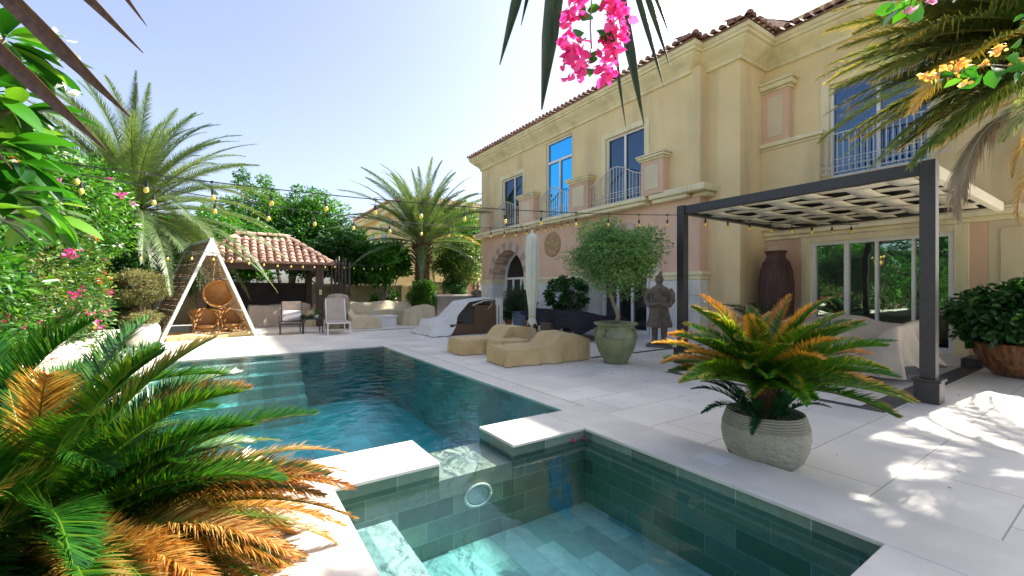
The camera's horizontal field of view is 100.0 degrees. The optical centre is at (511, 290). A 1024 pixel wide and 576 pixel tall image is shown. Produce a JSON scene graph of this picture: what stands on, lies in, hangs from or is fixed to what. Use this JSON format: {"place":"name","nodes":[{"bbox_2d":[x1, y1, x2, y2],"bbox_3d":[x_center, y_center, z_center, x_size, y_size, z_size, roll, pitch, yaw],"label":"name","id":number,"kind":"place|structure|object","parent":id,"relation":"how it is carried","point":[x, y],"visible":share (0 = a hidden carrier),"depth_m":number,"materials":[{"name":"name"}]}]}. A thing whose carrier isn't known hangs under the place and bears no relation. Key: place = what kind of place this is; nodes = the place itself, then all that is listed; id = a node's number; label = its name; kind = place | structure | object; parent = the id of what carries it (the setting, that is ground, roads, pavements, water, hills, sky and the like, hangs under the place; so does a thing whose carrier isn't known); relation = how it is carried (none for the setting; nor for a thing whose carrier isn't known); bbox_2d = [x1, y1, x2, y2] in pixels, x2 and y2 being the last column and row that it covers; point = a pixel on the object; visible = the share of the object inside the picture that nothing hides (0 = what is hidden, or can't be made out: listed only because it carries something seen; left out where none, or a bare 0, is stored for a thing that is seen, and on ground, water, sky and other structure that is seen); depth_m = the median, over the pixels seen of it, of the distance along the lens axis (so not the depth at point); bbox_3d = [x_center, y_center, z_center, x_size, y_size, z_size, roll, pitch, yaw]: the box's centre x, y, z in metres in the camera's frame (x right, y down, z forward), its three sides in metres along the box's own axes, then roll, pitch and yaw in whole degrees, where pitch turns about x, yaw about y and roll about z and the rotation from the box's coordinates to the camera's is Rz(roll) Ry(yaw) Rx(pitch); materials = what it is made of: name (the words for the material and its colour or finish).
{"place":"outdoors","nodes":[
{"label":"outdoors","id":0,"kind":"place"},
{"bbox_2d":[0,0,146,169],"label":"fan palm leaf","id":1,"kind":"object","parent":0,"point":[22,12],"visible":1,"depth_m":1.26,"materials":[{"name":"plant"}]},
{"bbox_2d":[167,348,382,405],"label":"pool wall","id":2,"kind":"structure","parent":0,"point":[329,388],"depth_m":10.17,"materials":[{"name":"tile"}]},
{"bbox_2d":[146,347,460,430],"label":"water","id":3,"kind":"structure","parent":0,"point":[302,362],"depth_m":8.51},
{"bbox_2d":[161,396,458,463],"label":"pool floor","id":4,"kind":"structure","parent":0,"point":[349,426],"depth_m":8.00,"materials":[{"name":"tile"}]},
{"bbox_2d":[157,359,306,435],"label":"pool steps","id":5,"kind":"structure","parent":4,"relation":"on","point":[267,392],"depth_m":8.48,"materials":[{"name":"tile"}]},
{"bbox_2d":[127,348,556,461],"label":"pool wall","id":6,"kind":"structure","parent":0,"point":[459,412],"depth_m":7.61,"materials":[{"name":"tile"}]},
{"bbox_2d":[0,0,830,283],"label":"sky","id":7,"kind":"structure","parent":0,"point":[324,91],"materials":[{"name":"blue"}]},
{"bbox_2d":[336,431,584,561],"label":"pool island","id":8,"kind":"structure","parent":0,"point":[548,476],"depth_m":3.27,"materials":[{"name":"tile"}]},
{"bbox_2d":[480,430,512,527],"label":"pool island side","id":9,"kind":"structure","parent":8,"relation":"attached to","point":[497,445],"depth_m":3.82,"materials":[{"name":"tile"}]},
{"bbox_2d":[428,442,511,499],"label":"spillway slab","id":10,"kind":"structure","parent":9,"relation":"on","point":[464,469],"depth_m":3.56,"materials":[{"name":"stone"}]},
{"bbox_2d":[439,479,511,554],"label":"spillway wall","id":11,"kind":"structure","parent":9,"relation":"on","point":[461,523],"depth_m":3.43,"materials":[{"name":"tile"}]},
{"bbox_2d":[464,482,491,507],"bbox_3d":[-0.270,1.640,3.437,0.254,0.194,0.024,0,0,-34],"label":"pool light","id":12,"kind":"object","parent":11,"relation":"attached to","point":[477,493],"visible":1,"depth_m":3.43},
{"bbox_2d":[422,501,710,575],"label":"spa floor","id":13,"kind":"structure","parent":0,"point":[585,538],"depth_m":3.29,"materials":[{"name":"tile"}]},
{"bbox_2d":[356,520,430,575],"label":"spa bench","id":14,"kind":"object","parent":13,"relation":"on","point":[390,551],"visible":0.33,"depth_m":2.69,"materials":[{"name":"stone"}]},
{"bbox_2d":[125,320,1023,546],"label":"patio","id":15,"kind":"structure","parent":0,"point":[910,460],"depth_m":4.69,"materials":[{"name":"stone"}]},
{"bbox_2d":[119,322,160,347],"bbox_3d":[-9.239,1.107,10.668,0.820,0.585,0.820,0,0,-34],"label":"white planter","id":16,"kind":"object","parent":15,"relation":"on","point":[151,332],"visible":0.4,"depth_m":10.47,"materials":[{"name":"ceramic"}]},
{"bbox_2d":[109,267,173,326],"bbox_3d":[-9.223,0.190,10.694,1.294,1.559,1.253,0,0,-34],"label":"topiary","id":17,"kind":"object","parent":16,"relation":"in","point":[143,296],"visible":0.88,"depth_m":10.52,"materials":[{"name":"green plant"}]},
{"bbox_2d":[155,238,257,344],"bbox_3d":[-9.060,-0.011,12.455,2.480,2.818,2.267,0,0,41],"label":"swing","id":18,"kind":"object","parent":15,"relation":"on","point":[206,246],"visible":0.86,"depth_m":12.02,"materials":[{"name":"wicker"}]},
{"bbox_2d":[202,262,233,307],"bbox_3d":[-8.471,-0.392,12.326,0.364,1.780,0.778,0,0,41],"label":"hanging basket chair","id":19,"kind":"object","parent":18,"relation":"hanging from","point":[215,293],"visible":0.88,"depth_m":12.37,"materials":[{"name":"wicker"}]},
{"bbox_2d":[99,248,390,269],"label":"string lights","id":20,"kind":"object","parent":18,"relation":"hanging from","point":[167,258],"visible":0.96,"depth_m":12.32,"materials":[{"name":"black glass"}]},
{"bbox_2d":[188,307,244,333],"bbox_3d":[-8.527,0.959,12.435,0.579,0.886,1.398,0,0,41],"label":"rattan loveseat","id":21,"kind":"object","parent":15,"relation":"on","point":[207,319],"visible":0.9,"depth_m":12.42,"materials":[{"name":"wicker"}]},
{"bbox_2d":[193,231,334,331],"bbox_3d":[-9.767,-0.445,16.884,4.697,3.690,3.466,0,0,-34],"label":"gazebo","id":22,"kind":"object","parent":15,"relation":"on","point":[296,252],"visible":0.66,"depth_m":16.63,"materials":[{"name":"wood"}]},
{"bbox_2d":[247,303,310,326],"bbox_3d":[-9.184,0.942,16.941,2.269,0.894,1.188,0,0,-34],"label":"covered bench","id":23,"kind":"object","parent":15,"relation":"on","point":[263,315],"visible":0.56,"depth_m":16.28,"materials":[{"name":"fabric"}]},
{"bbox_2d":[278,301,304,334],"bbox_3d":[-7.161,0.885,13.953,0.765,1.029,1.012,0,0,-28],"label":"armchair","id":24,"kind":"object","parent":15,"relation":"on","point":[290,305],"visible":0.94,"depth_m":14.13,"materials":[{"name":"grey metal"}]},
{"bbox_2d":[282,310,300,320],"bbox_3d":[-7.173,0.833,13.987,0.560,0.343,0.221,0,0,-28],"label":"cushion","id":25,"kind":"object","parent":24,"relation":"on","point":[293,315],"visible":0.92,"depth_m":13.93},
{"bbox_2d":[304,301,324,325],"bbox_3d":[-7.901,0.911,17.200,0.871,0.956,1.082,0,0,-34],"label":"covered chair","id":26,"kind":"object","parent":15,"relation":"on","point":[310,322],"visible":0.37,"depth_m":16.73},
{"bbox_2d":[323,298,350,334],"bbox_3d":[-5.838,0.833,14.298,0.700,1.134,1.624,0,0,-28],"label":"sun lounger","id":27,"kind":"object","parent":15,"relation":"on","point":[335,309],"visible":0.99,"depth_m":14.59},
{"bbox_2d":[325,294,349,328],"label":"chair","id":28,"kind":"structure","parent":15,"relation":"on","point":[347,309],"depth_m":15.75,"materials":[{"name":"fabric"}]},
{"bbox_2d":[304,227,373,294],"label":"plumeria tree","id":29,"kind":"object","parent":15,"relation":"on","point":[333,246],"visible":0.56,"depth_m":20.09,"materials":[{"name":"green plant"}]},
{"bbox_2d":[330,256,351,301],"bbox_3d":[-6.998,0.014,17.538,0.816,2.777,0.165,0,0,-34],"label":"pole screen","id":30,"kind":"object","parent":15,"relation":"on","point":[340,291],"visible":0.54,"depth_m":17.46,"materials":[{"name":"brown wood"}]},
{"bbox_2d":[104,344,581,410],"bbox_3d":[-3.118,1.417,6.737,4.895,0.046,7.467,0,0,-34],"label":"pool coping","id":31,"kind":"object","parent":15,"relation":"on","point":[540,398],"visible":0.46,"depth_m":7.46,"materials":[{"name":"stone"}]},
{"bbox_2d":[347,308,381,328],"bbox_3d":[-5.949,1.017,16.596,1.163,0.746,2.474,0,0,-34],"label":"covered sofa","id":32,"kind":"object","parent":15,"relation":"on","point":[361,321],"visible":0.78,"depth_m":15.68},
{"bbox_2d":[350,301,411,314],"bbox_3d":[-5.875,0.928,18.916,3.260,0.922,1.136,0,0,-34],"label":"covered sofa","id":33,"kind":"object","parent":15,"relation":"on","point":[381,308],"visible":0.38,"depth_m":18.84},
{"bbox_2d":[372,315,397,325],"bbox_3d":[-5.147,1.195,16.936,1.040,0.410,0.780,0,0,-34],"label":"coffee table","id":34,"kind":"object","parent":15,"relation":"on","point":[387,320],"visible":0.61,"depth_m":16.76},
{"bbox_2d":[319,157,491,292],"bbox_3d":[-4.565,-2.465,21.815,9.439,7.813,9.268,0,0,-34],"label":"date palm","id":35,"kind":"object","parent":15,"relation":"on","point":[423,260],"visible":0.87,"depth_m":20.82,"materials":[{"name":"green plant"}]},
{"bbox_2d":[395,304,435,324],"bbox_3d":[-4.104,0.978,18.061,1.551,0.822,1.862,0,0,-34],"label":"covered armchair","id":36,"kind":"object","parent":15,"relation":"on","point":[414,315],"visible":0.9,"depth_m":17.34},
{"bbox_2d":[405,277,440,305],"bbox_3d":[-4.260,0.401,20.339,1.926,2.064,1.688,0,0,-34],"label":"oleander shrub","id":37,"kind":"object","parent":15,"relation":"on","point":[426,291],"visible":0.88,"depth_m":20.12,"materials":[{"name":"green plant"}]},
{"bbox_2d":[412,281,480,294],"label":"garden wall","id":38,"kind":"structure","parent":15,"relation":"on","point":[470,288],"depth_m":23.55,"materials":[{"name":"paint"}]},
{"bbox_2d":[432,295,472,316],"bbox_3d":[-3.022,0.815,21.323,2.060,1.170,1.110,0,0,-34],"label":"stone counter","id":39,"kind":"object","parent":15,"relation":"on","point":[443,303],"visible":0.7,"depth_m":20.61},
{"bbox_2d":[441,279,468,294],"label":"shrub","id":40,"kind":"object","parent":15,"relation":"on","point":[458,290],"visible":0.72,"depth_m":22.31,"materials":[{"name":"green plant"}]},
{"bbox_2d":[411,297,502,336],"bbox_3d":[-1.793,0.822,14.181,2.621,1.156,1.922,0,0,-34],"label":"daybed","id":41,"kind":"object","parent":15,"relation":"on","point":[472,315],"visible":0.99,"depth_m":13.83,"materials":[{"name":"fabric"}]},
{"bbox_2d":[447,324,536,354],"bbox_3d":[-0.449,1.106,9.971,2.069,0.568,0.906,0,0,-30],"label":"covered lounger","id":42,"kind":"object","parent":15,"relation":"on","point":[466,345],"visible":0.8,"depth_m":9.71,"materials":[{"name":"fabric"}]},
{"bbox_2d":[486,337,528,354],"bbox_3d":[-0.085,1.209,9.151,0.817,0.360,0.728,0,0,-34],"label":"covered side table","id":43,"kind":"object","parent":15,"relation":"on","point":[494,341],"visible":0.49,"depth_m":9.03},
{"bbox_2d":[513,311,525,325],"bbox_3d":[0.316,1.080,15.767,0.600,0.640,0.600,0,0,-34],"label":"blue planter","id":44,"kind":"object","parent":15,"relation":"on","point":[518,318],"visible":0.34,"depth_m":15.50,"materials":[{"name":"ceramic"}]},
{"bbox_2d":[503,285,527,316],"bbox_3d":[0.231,0.391,15.817,1.458,1.248,1.551,0,0,26],"label":"spiky shrub","id":45,"kind":"object","parent":44,"relation":"in","point":[512,301],"visible":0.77,"depth_m":15.56,"materials":[{"name":"green plant"}]},
{"bbox_2d":[525,230,538,340],"bbox_3d":[0.451,0.015,9.646,0.520,2.770,0.520,0,0,-34],"label":"parasol","id":46,"kind":"object","parent":15,"relation":"on","point":[532,263],"visible":0.94,"depth_m":9.55,"materials":[{"name":"fabric"}]},
{"bbox_2d":[486,330,589,366],"bbox_3d":[0.543,1.114,8.564,2.029,0.551,1.025,0,0,-34],"label":"covered lounger","id":47,"kind":"object","parent":15,"relation":"on","point":[548,347],"visible":1,"depth_m":8.30,"materials":[{"name":"fabric"}]},
{"bbox_2d":[562,327,571,331],"bbox_3d":[1.910,1.185,14.726,0.520,0.430,0.520,0,0,-34],"label":"wall planter","id":48,"kind":"object","parent":15,"relation":"on","point":[567,329],"visible":0.08,"depth_m":14.57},
{"bbox_2d":[542,275,589,309],"bbox_3d":[1.908,0.230,14.682,1.668,1.548,1.817,0,0,-34],"label":"shrub","id":49,"kind":"object","parent":48,"relation":"in","point":[561,284],"visible":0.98,"depth_m":14.51,"materials":[{"name":"green plant"}]},
{"bbox_2d":[519,308,629,334],"bbox_3d":[1.835,0.887,13.065,1.756,0.679,3.328,0,0,-42],"label":"covered dining table","id":50,"kind":"object","parent":15,"relation":"on","point":[578,322],"visible":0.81,"depth_m":12.25,"materials":[{"name":"fabric"}]},
{"bbox_2d":[594,321,637,363],"bbox_3d":[2.003,1.008,8.296,0.866,0.785,0.848,0,0,-34],"label":"green urn","id":51,"kind":"object","parent":15,"relation":"on","point":[615,343],"visible":1,"depth_m":8.01,"materials":[{"name":"ceramic"}]},
{"bbox_2d":[556,212,673,323],"bbox_3d":[1.948,-0.374,8.328,2.042,2.181,2.243,0,0,-34],"label":"olive tree","id":52,"kind":"object","parent":51,"relation":"in","point":[604,251],"visible":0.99,"depth_m":7.92,"materials":[{"name":"green plant"}]},
{"bbox_2d":[644,271,674,347],"bbox_3d":[3.662,0.465,10.672,0.743,1.870,0.499,0,0,24],"label":"warrior statue","id":53,"kind":"object","parent":15,"relation":"on","point":[659,299],"visible":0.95,"depth_m":10.54,"materials":[{"name":"stone"}]},
{"bbox_2d":[359,323,982,412],"bbox_3d":[1.465,1.397,11.211,6.280,0.004,14.301,0,0,-39],"label":"paving band","id":54,"kind":"object","parent":15,"relation":"on","point":[956,374],"visible":0.5,"depth_m":6.35,"materials":[{"name":"stone"}]},
{"bbox_2d":[467,0,1023,355],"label":"villa","id":55,"kind":"object","parent":15,"relation":"on","point":[738,105],"visible":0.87,"depth_m":11.01,"materials":[{"name":"beige paint"}]},
{"bbox_2d":[41,167,570,237],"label":"string lights","id":56,"kind":"object","parent":55,"relation":"hanging from","point":[81,191],"visible":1,"depth_m":6.76,"materials":[{"name":"black glass"}]},
{"bbox_2d":[504,174,521,226],"bbox_3d":[0.146,-3.775,18.657,0.200,2.250,1.600,0,0,-34],"label":"window","id":57,"kind":"structure","parent":55,"relation":"in","point":[512,186],"depth_m":18.76,"materials":[{"name":"blue glass"}]},
{"bbox_2d":[505,253,524,320],"bbox_3d":[0.402,-0.185,19.284,0.140,3.170,2.540,0,0,-34],"label":"arched door","id":58,"kind":"structure","parent":55,"relation":"in","point":[514,275],"depth_m":19.78,"materials":[{"name":"white glass"}]},
{"bbox_2d":[547,134,571,216],"bbox_3d":[1.810,-4.150,16.041,0.070,3.000,1.500,0,0,-34],"label":"window","id":59,"kind":"structure","parent":55,"relation":"in","point":[559,152],"depth_m":16.13,"materials":[{"name":"blue glass"}]},
{"bbox_2d":[607,126,643,202],"bbox_3d":[3.623,-3.775,13.434,0.200,2.250,1.550,0,0,-34],"label":"window","id":60,"kind":"structure","parent":55,"relation":"in","point":[622,150],"depth_m":13.39,"materials":[{"name":"blue glass"}]},
{"bbox_2d":[604,256,649,334],"bbox_3d":[3.926,-0.185,13.990,0.140,3.170,2.540,0,0,-34],"label":"arched door","id":61,"kind":"structure","parent":55,"relation":"in","point":[638,312],"depth_m":13.97,"materials":[{"name":"black glass"}]},
{"bbox_2d":[830,59,929,177],"bbox_3d":[8.141,-3.750,9.534,0.199,2.200,1.750,0,0,-34],"label":"window","id":62,"kind":"structure","parent":55,"relation":"in","point":[844,94],"depth_m":9.71,"materials":[{"name":"blue glass"}]},
{"bbox_2d":[812,231,953,353],"bbox_3d":[8.035,0.045,9.487,0.129,2.410,2.470,0,0,-34],"label":"sliding door","id":63,"kind":"structure","parent":55,"relation":"in","point":[877,279],"depth_m":9.46,"materials":[{"name":"clear glass"}]},
{"bbox_2d":[712,298,794,331],"bbox_3d":[5.398,0.632,9.490,1.916,0.991,1.796,0,0,-34],"label":"cycad","id":64,"kind":"object","parent":15,"relation":"on","point":[739,310],"visible":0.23,"depth_m":9.45,"materials":[{"name":"green plant"}]},
{"bbox_2d":[721,402,812,471],"bbox_3d":[2.058,1.190,3.496,0.640,0.420,0.640,0,0,-34],"label":"stone planter","id":65,"kind":"object","parent":15,"relation":"on","point":[784,442],"visible":0.66,"depth_m":3.24,"materials":[{"name":"stone"}]},
{"bbox_2d":[651,293,919,434],"bbox_3d":[2.031,0.540,3.487,1.726,1.050,1.657,0,0,18],"label":"cycad","id":66,"kind":"object","parent":65,"relation":"in","point":[766,358],"visible":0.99,"depth_m":3.24,"materials":[{"name":"green plant"}]},
{"bbox_2d":[758,250,794,319],"bbox_3d":[6.532,0.217,10.618,0.774,2.365,0.772,0,0,-34],"label":"tall jar","id":67,"kind":"object","parent":15,"relation":"on","point":[776,281],"visible":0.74,"depth_m":10.37,"materials":[{"name":"ceramic"}]},
{"bbox_2d":[672,158,1003,404],"bbox_3d":[5.909,-0.113,7.916,4.290,3.014,3.750,0,0,-34],"label":"pergola","id":68,"kind":"object","parent":15,"relation":"on","point":[883,194],"visible":0.94,"depth_m":6.77,"materials":[{"name":"grey metal"}]},
{"bbox_2d":[61,162,668,226],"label":"string lights","id":69,"kind":"object","parent":68,"relation":"hanging from","point":[76,181],"visible":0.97,"depth_m":6.01,"materials":[{"name":"black glass"}]},
{"bbox_2d":[691,214,857,233],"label":"string lights","id":70,"kind":"object","parent":68,"relation":"hanging from","point":[771,230],"visible":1,"depth_m":8.58,"materials":[{"name":"black glass"}]},
{"bbox_2d":[781,314,947,379],"bbox_3d":[5.926,0.902,7.648,2.549,0.936,2.562,0,0,-34],"label":"covered sofa set","id":71,"kind":"object","parent":15,"relation":"on","point":[897,357],"visible":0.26,"depth_m":6.52,"materials":[{"name":"beige fabric"}]},
{"bbox_2d":[808,0,1023,226],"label":"date palm","id":72,"kind":"object","parent":15,"relation":"on","point":[975,31],"visible":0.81,"depth_m":4.19,"materials":[{"name":"green plant"}]},
{"bbox_2d":[939,353,968,365],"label":"step","id":73,"kind":"structure","parent":15,"relation":"on","point":[951,359],"depth_m":8.04,"materials":[{"name":"tile"}]},
{"bbox_2d":[962,355,984,367],"bbox_3d":[8.610,1.320,7.954,0.690,0.150,0.260,0,0,-34],"label":"step edge","id":74,"kind":"object","parent":15,"relation":"on","point":[973,361],"depth_m":7.79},
{"bbox_2d":[934,81,1023,224],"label":"date palm","id":75,"kind":"object","parent":15,"relation":"on","point":[1019,149],"visible":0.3,"depth_m":7.07,"materials":[{"name":"green plant"}]},
{"bbox_2d":[972,341,1023,378],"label":"clay bowl planter","id":76,"kind":"object","parent":15,"relation":"on","point":[1004,360],"visible":0.77,"depth_m":6.81,"materials":[{"name":"ceramic"}]},
{"bbox_2d":[939,272,1023,351],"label":"round shrub","id":77,"kind":"object","parent":76,"relation":"in","point":[987,314],"visible":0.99,"depth_m":6.86,"materials":[{"name":"green plant"}]},
{"bbox_2d":[499,0,670,126],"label":"fan palm leaf","id":78,"kind":"object","parent":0,"point":[551,22],"visible":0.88,"depth_m":1.43,"materials":[{"name":"plant"}]},
{"bbox_2d":[556,0,638,88],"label":"bougainvillea spray","id":79,"kind":"object","parent":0,"point":[574,51],"visible":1,"depth_m":1.19,"materials":[{"name":"pink plant"}]},
{"bbox_2d":[585,431,880,575],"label":"spa wall","id":80,"kind":"structure","parent":0,"point":[710,527],"depth_m":3.05,"materials":[{"name":"tile"}]},
{"bbox_2d":[53,406,1023,575],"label":"spa coping","id":81,"kind":"object","parent":80,"relation":"on","point":[910,543],"visible":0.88,"depth_m":2.62,"materials":[{"name":"stone"}]},
{"bbox_2d":[694,452,732,465],"bbox_3d":[1.564,1.308,3.335,0.180,0.004,0.220,0,0,-34],"label":"skimmer lid","id":82,"kind":"object","parent":81,"relation":"on","point":[713,458],"visible":1,"depth_m":3.33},
{"bbox_2d":[874,0,955,26],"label":"bougainvillea spray","id":83,"kind":"object","parent":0,"point":[911,11],"visible":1,"depth_m":1.58,"materials":[{"name":"pink plant"}]},
{"bbox_2d":[916,43,1023,88],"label":"bougainvillea spray","id":84,"kind":"object","parent":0,"point":[992,79],"visible":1,"depth_m":1.48,"materials":[{"name":"yellow plant"}]},
{"label":"planting bed","id":85,"kind":"structure","parent":0,"visible":0},
{"bbox_2d":[0,153,62,348],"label":"leafy shrub","id":86,"kind":"object","parent":85,"relation":"on","point":[11,275],"visible":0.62,"depth_m":4.42,"materials":[{"name":"green plant"}]},
{"bbox_2d":[0,7,103,251],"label":"plumeria tree","id":87,"kind":"object","parent":85,"relation":"on","point":[28,186],"visible":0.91,"depth_m":2.41,"materials":[{"name":"green plant"}]},
{"bbox_2d":[0,157,111,361],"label":"flowering shrub","id":88,"kind":"object","parent":85,"relation":"on","point":[62,257],"visible":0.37,"depth_m":5.82,"materials":[{"name":"green plant"}]},
{"bbox_2d":[0,116,131,321],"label":"leafy shrub","id":89,"kind":"object","parent":85,"relation":"on","point":[90,190],"visible":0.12,"depth_m":6.98,"materials":[{"name":"green plant"}]},
{"bbox_2d":[17,204,119,351],"bbox_3d":[-7.978,-0.017,7.124,2.199,3.215,3.274,0,0,-34],"label":"flowering shrub","id":90,"kind":"object","parent":85,"relation":"on","point":[94,270],"visible":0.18,"depth_m":7.52,"materials":[{"name":"green plant"}]},
{"bbox_2d":[22,329,119,383],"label":"planter wall","id":91,"kind":"structure","parent":85,"relation":"on","point":[67,351],"depth_m":6.73,"materials":[{"name":"stone"}]},
{"bbox_2d":[57,149,150,276],"bbox_3d":[-9.278,-0.749,8.427,3.122,4.360,4.233,0,0,-34],"label":"flowering shrub","id":92,"kind":"object","parent":85,"relation":"on","point":[111,227],"visible":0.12,"depth_m":9.06,"materials":[{"name":"green plant"}]},
{"bbox_2d":[0,305,243,575],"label":"cycad","id":93,"kind":"object","parent":85,"relation":"on","point":[89,456],"visible":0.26,"depth_m":1.78,"materials":[{"name":"green plant"}]},
{"bbox_2d":[85,237,160,329],"bbox_3d":[-10.686,0.013,10.761,2.832,3.775,3.830,0,0,-34],"label":"shade shrub","id":94,"kind":"object","parent":85,"relation":"on","point":[125,261],"visible":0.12,"depth_m":11.09,"materials":[{"name":"green plant"}]},
{"bbox_2d":[4,70,287,328],"bbox_3d":[-11.428,-2.407,13.147,8.304,7.740,8.111,0,0,-34],"label":"date palm","id":95,"kind":"object","parent":85,"relation":"on","point":[128,153],"visible":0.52,"depth_m":12.46,"materials":[{"name":"green plant"}]},
{"bbox_2d":[114,206,189,310],"bbox_3d":[-12.829,-0.839,13.301,4.865,4.711,4.983,0,0,-34],"label":"dense tree","id":96,"kind":"object","parent":85,"relation":"on","point":[174,259],"visible":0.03,"depth_m":13.71,"materials":[{"name":"green plant"}]},
{"bbox_2d":[0,313,359,575],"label":"cycad","id":97,"kind":"object","parent":85,"relation":"on","point":[154,516],"visible":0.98,"depth_m":1.67,"materials":[{"name":"green plant"}]},
{"label":"ground","id":98,"kind":"structure","parent":0,"visible":0},
{"bbox_2d":[150,204,283,307],"bbox_3d":[-12.967,-1.225,18.647,6.444,5.394,3.922,0,0,-34],"label":"dense tree","id":99,"kind":"object","parent":98,"relation":"on","point":[248,275],"visible":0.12,"depth_m":18.78,"materials":[{"name":"green plant"}]},
{"bbox_2d":[230,167,315,282],"bbox_3d":[-13.278,-2.646,24.314,4.555,8.230,1.340,0,0,-34],"label":"leafy tree","id":100,"kind":"object","parent":98,"relation":"on","point":[242,177],"visible":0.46,"depth_m":23.80,"materials":[{"name":"green plant"}]},
{"bbox_2d":[147,284,411,324],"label":"garden wall","id":101,"kind":"structure","parent":98,"relation":"on","point":[358,293],"depth_m":21.81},
{"bbox_2d":[217,182,360,282],"bbox_3d":[-12.107,-2.209,23.668,7.222,7.377,5.194,0,0,-34],"label":"leafy tree","id":102,"kind":"object","parent":98,"relation":"on","point":[280,214],"visible":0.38,"depth_m":22.65,"materials":[{"name":"green plant"}]},
{"bbox_2d":[263,210,370,283],"bbox_3d":[-10.569,-1.408,23.126,6.012,5.722,4.602,0,0,-34],"label":"dense tree","id":103,"kind":"object","parent":98,"relation":"on","point":[287,229],"visible":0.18,"depth_m":22.56,"materials":[{"name":"green plant"}]},
{"bbox_2d":[340,239,414,300],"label":"plumeria tree","id":104,"kind":"object","parent":98,"relation":"on","point":[397,260],"visible":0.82,"depth_m":20.77,"materials":[{"name":"green plant"}]},
{"bbox_2d":[368,287,400,301],"bbox_3d":[-6.760,0.600,22.560,1.886,1.673,1.564,0,0,-34],"label":"shrub","id":105,"kind":"object","parent":98,"relation":"on","point":[395,294],"visible":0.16,"depth_m":22.47,"materials":[{"name":"green plant"}]},
{"bbox_2d":[352,197,481,284],"bbox_3d":[-4.992,-3.250,38.005,15.393,9.300,10.393,0,0,-34],"label":"neighbour villa","id":106,"kind":"object","parent":98,"relation":"on","point":[373,224],"visible":0.16,"depth_m":32.29,"materials":[{"name":"beige paint"}]},
{"bbox_2d":[429,196,481,277],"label":"feathery tree","id":107,"kind":"object","parent":98,"relation":"on","point":[469,233],"visible":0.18,"depth_m":27.13,"materials":[{"name":"green plant"}]},
{"bbox_2d":[429,233,481,289],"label":"bushy tree","id":108,"kind":"object","parent":98,"relation":"on","point":[452,265],"visible":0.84,"depth_m":22.84,"materials":[{"name":"green plant"}]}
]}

